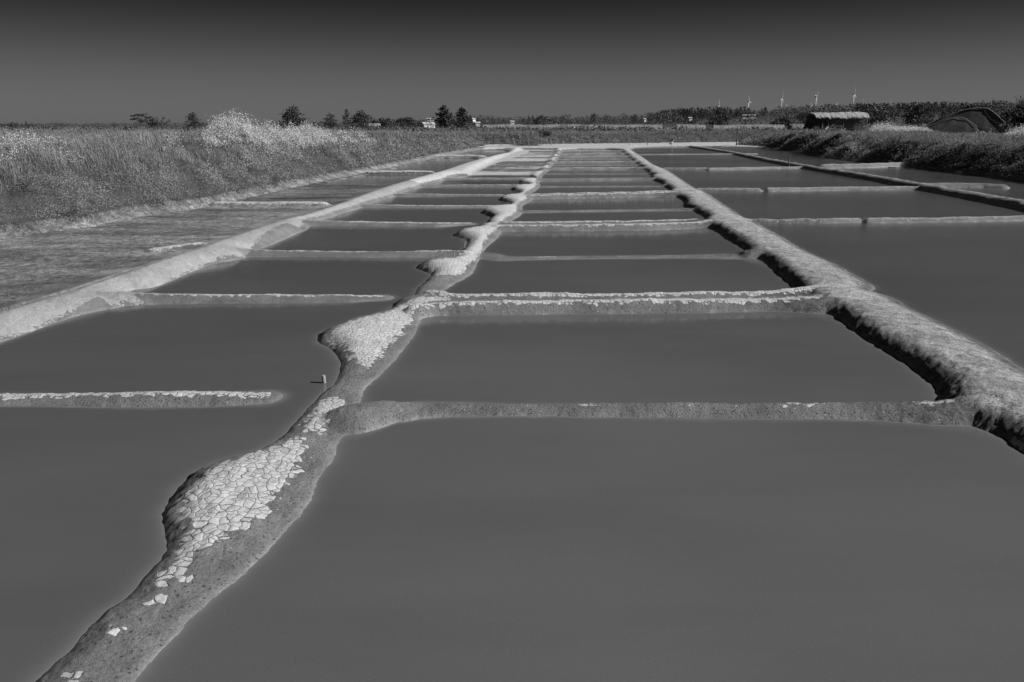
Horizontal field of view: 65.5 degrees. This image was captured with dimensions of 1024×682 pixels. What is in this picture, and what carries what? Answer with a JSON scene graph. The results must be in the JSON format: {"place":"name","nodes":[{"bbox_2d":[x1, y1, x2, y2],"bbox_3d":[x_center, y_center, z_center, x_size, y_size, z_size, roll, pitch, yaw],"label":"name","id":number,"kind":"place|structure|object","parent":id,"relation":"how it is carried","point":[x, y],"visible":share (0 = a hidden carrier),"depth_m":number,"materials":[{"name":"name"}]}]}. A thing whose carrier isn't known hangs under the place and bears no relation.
{"place":"outdoors","nodes":[
{"label":"outdoors","id":0,"kind":"place"},
{"bbox_2d":[0,147,1023,681],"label":"water","id":1,"kind":"structure","parent":0,"point":[562,549],"depth_m":5.29,"materials":[{"name":"grey liquid"}]},
{"bbox_2d":[322,375,325,382],"bbox_3d":[-1.655,0.393,7.031,0.039,0.190,0.040,0,15,0],"label":"stake","id":2,"kind":"object","parent":1,"relation":"in","point":[323,379],"visible":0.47,"depth_m":7.00,"materials":[{"name":"white wood"}]},
{"bbox_2d":[0,109,1023,681],"bbox_3d":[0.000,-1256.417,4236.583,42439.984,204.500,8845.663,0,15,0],"label":"ground","id":3,"kind":"structure","parent":0,"point":[228,521],"depth_m":10.20,"materials":[{"name":"grey soil"}]},
{"bbox_2d":[129,113,151,126],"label":"pine tree","id":4,"kind":"object","parent":3,"relation":"on","point":[140,120],"visible":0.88,"depth_m":221.24,"materials":[{"name":"black plant"}]},
{"bbox_2d":[144,116,170,128],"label":"pine tree","id":5,"kind":"object","parent":3,"relation":"on","point":[156,122],"visible":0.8,"depth_m":206.92,"materials":[{"name":"black plant"}]},
{"bbox_2d":[0,108,376,168],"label":"wildflowers","id":6,"kind":"object","parent":3,"relation":"on","point":[232,127],"visible":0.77,"depth_m":31.52,"materials":[{"name":"white plant"}]},
{"bbox_2d":[184,112,203,127],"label":"pine tree","id":7,"kind":"object","parent":3,"relation":"on","point":[193,117],"visible":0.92,"depth_m":216.27,"materials":[{"name":"black plant"}]},
{"bbox_2d":[279,105,309,126],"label":"cypress tree","id":8,"kind":"object","parent":3,"relation":"on","point":[292,111],"visible":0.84,"depth_m":206.19,"materials":[{"name":"black plant"}]},
{"bbox_2d":[321,113,338,128],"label":"pine tree","id":9,"kind":"object","parent":3,"relation":"on","point":[330,119],"visible":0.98,"depth_m":216.53,"materials":[{"name":"black plant"}]},
{"bbox_2d":[340,108,351,128],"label":"pine tree","id":10,"kind":"object","parent":3,"relation":"on","point":[345,115],"visible":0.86,"depth_m":216.55,"materials":[{"name":"black plant"}]},
{"bbox_2d":[347,109,372,127],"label":"pine tree","id":11,"kind":"object","parent":3,"relation":"on","point":[363,119],"visible":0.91,"depth_m":211.28,"materials":[{"name":"black plant"}]},
{"bbox_2d":[371,117,392,126],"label":"thicket","id":12,"kind":"object","parent":3,"relation":"on","point":[383,121],"visible":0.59,"depth_m":240.02,"materials":[{"name":"black plant"}]},
{"bbox_2d":[390,117,423,127],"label":"thicket","id":13,"kind":"object","parent":3,"relation":"on","point":[407,120],"visible":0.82,"depth_m":249.07,"materials":[{"name":"black plant"}]},
{"bbox_2d":[421,118,435,127],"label":"cottage","id":14,"kind":"structure","parent":3,"relation":"on","point":[429,124],"depth_m":252.28,"materials":[{"name":"tile"}]},
{"bbox_2d":[432,105,455,128],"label":"cypress tree","id":15,"kind":"object","parent":3,"relation":"on","point":[443,119],"visible":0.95,"depth_m":225.58,"materials":[{"name":"black plant"}]},
{"bbox_2d":[450,107,472,128],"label":"cypress tree","id":16,"kind":"object","parent":3,"relation":"on","point":[459,117],"visible":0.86,"depth_m":230.34,"materials":[{"name":"black plant"}]},
{"bbox_2d":[0,127,1008,135],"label":"marsh grass","id":17,"kind":"structure","parent":3,"relation":"on","point":[108,130],"depth_m":150.22,"materials":[{"name":"grey plant"}]},
{"bbox_2d":[0,125,1020,132],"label":"marsh scrub","id":18,"kind":"object","parent":3,"relation":"on","point":[649,128],"visible":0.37,"depth_m":144.51,"materials":[{"name":"grey plant"}]},
{"bbox_2d":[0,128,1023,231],"bbox_3d":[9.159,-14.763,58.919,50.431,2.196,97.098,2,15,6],"label":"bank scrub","id":19,"kind":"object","parent":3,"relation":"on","point":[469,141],"visible":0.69,"depth_m":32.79,"materials":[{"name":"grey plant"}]},
{"bbox_2d":[0,127,1023,185],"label":"bank grass","id":20,"kind":"structure","parent":3,"relation":"on","point":[100,146],"depth_m":26.38,"materials":[{"name":"grey plant"}]},
{"bbox_2d":[0,99,1023,129],"bbox_3d":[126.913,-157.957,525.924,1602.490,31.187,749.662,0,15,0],"label":"woodland","id":21,"kind":"object","parent":3,"relation":"on","point":[884,107],"visible":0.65,"depth_m":456.48,"materials":[{"name":"black plant"}]},
{"bbox_2d":[535,130,552,135],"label":"shrub","id":22,"kind":"object","parent":3,"relation":"on","point":[545,133],"visible":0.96,"depth_m":86.80,"materials":[{"name":"black plant"}]},
{"bbox_2d":[532,115,560,124],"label":"oak tree","id":23,"kind":"object","parent":3,"relation":"on","point":[541,119],"visible":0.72,"depth_m":239.13,"materials":[{"name":"grey plant"}]},
{"bbox_2d":[663,109,685,123],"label":"grove tree","id":24,"kind":"object","parent":3,"relation":"on","point":[674,110],"visible":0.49,"depth_m":403.11,"materials":[{"name":"black plant"}]},
{"bbox_2d":[483,123,927,129],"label":"reeds","id":25,"kind":"object","parent":3,"relation":"on","point":[656,126],"visible":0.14,"depth_m":198.37,"materials":[{"name":"grey plant"}]},
{"bbox_2d":[704,115,730,125],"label":"holm oak","id":26,"kind":"object","parent":3,"relation":"on","point":[721,119],"visible":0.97,"depth_m":269.12,"materials":[{"name":"black plant"}]},
{"bbox_2d":[741,115,755,118],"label":"cottage","id":27,"kind":"structure","parent":3,"relation":"on","point":[742,116],"depth_m":408.05,"materials":[{"name":"tile"}]},
{"bbox_2d":[769,116,794,127],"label":"holm oak","id":28,"kind":"object","parent":3,"relation":"on","point":[787,120],"visible":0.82,"depth_m":230.13,"materials":[{"name":"black plant"}]},
{"bbox_2d":[786,123,802,129],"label":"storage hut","id":29,"kind":"object","parent":3,"relation":"on","point":[789,125],"visible":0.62,"depth_m":182.86,"materials":[{"name":"grey"}]},
{"bbox_2d":[794,112,810,123],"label":"holm oak","id":30,"kind":"object","parent":3,"relation":"on","point":[803,115],"visible":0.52,"depth_m":182.96,"materials":[{"name":"black plant"}]},
{"bbox_2d":[803,112,869,130],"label":"salt shed","id":31,"kind":"structure","parent":3,"relation":"on","point":[816,121],"depth_m":133.16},
{"bbox_2d":[864,109,891,128],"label":"thicket","id":32,"kind":"object","parent":3,"relation":"on","point":[882,118],"visible":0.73,"depth_m":172.72,"materials":[{"name":"black plant"}]},
{"bbox_2d":[847,142,941,153],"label":"wildflowers","id":33,"kind":"object","parent":3,"relation":"on","point":[850,147],"visible":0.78,"depth_m":52.07,"materials":[{"name":"white plant"}]},
{"bbox_2d":[868,121,932,131],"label":"wildflowers","id":34,"kind":"object","parent":3,"relation":"on","point":[885,126],"visible":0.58,"depth_m":102.66,"materials":[{"name":"white plant"}]},
{"bbox_2d":[902,103,934,126],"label":"holm oak","id":35,"kind":"object","parent":3,"relation":"on","point":[918,109],"visible":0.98,"depth_m":182.60,"materials":[{"name":"black plant"}]},
{"bbox_2d":[924,108,1005,133],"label":"domed shed","id":36,"kind":"structure","parent":3,"relation":"on","point":[972,120],"depth_m":107.73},
{"bbox_2d":[991,123,1017,132],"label":"bush","id":37,"kind":"object","parent":3,"relation":"on","point":[1006,128],"visible":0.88,"depth_m":101.01,"materials":[{"name":"black plant"}]},
{"bbox_2d":[997,104,1023,126],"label":"thicket","id":38,"kind":"object","parent":3,"relation":"on","point":[1008,112],"visible":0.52,"depth_m":154.19,"materials":[{"name":"black plant"}]},
{"bbox_2d":[1002,125,1023,135],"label":"wildflowers","id":39,"kind":"object","parent":3,"relation":"on","point":[1021,130],"visible":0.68,"depth_m":69.26,"materials":[{"name":"white plant"}]},
{"bbox_2d":[1005,105,1023,127],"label":"bush","id":40,"kind":"object","parent":3,"relation":"on","point":[1020,120],"visible":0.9,"depth_m":146.48,"materials":[{"name":"black plant"}]},
{"bbox_2d":[1016,96,1023,108],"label":"pine tree","id":41,"kind":"object","parent":3,"relation":"on","point":[1020,102],"visible":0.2,"depth_m":157.56,"materials":[{"name":"black plant"}]},
{"bbox_2d":[0,0,1023,123],"label":"sky","id":42,"kind":"structure","parent":0,"point":[62,61],"materials":[{"name":"grey"}]}
]}

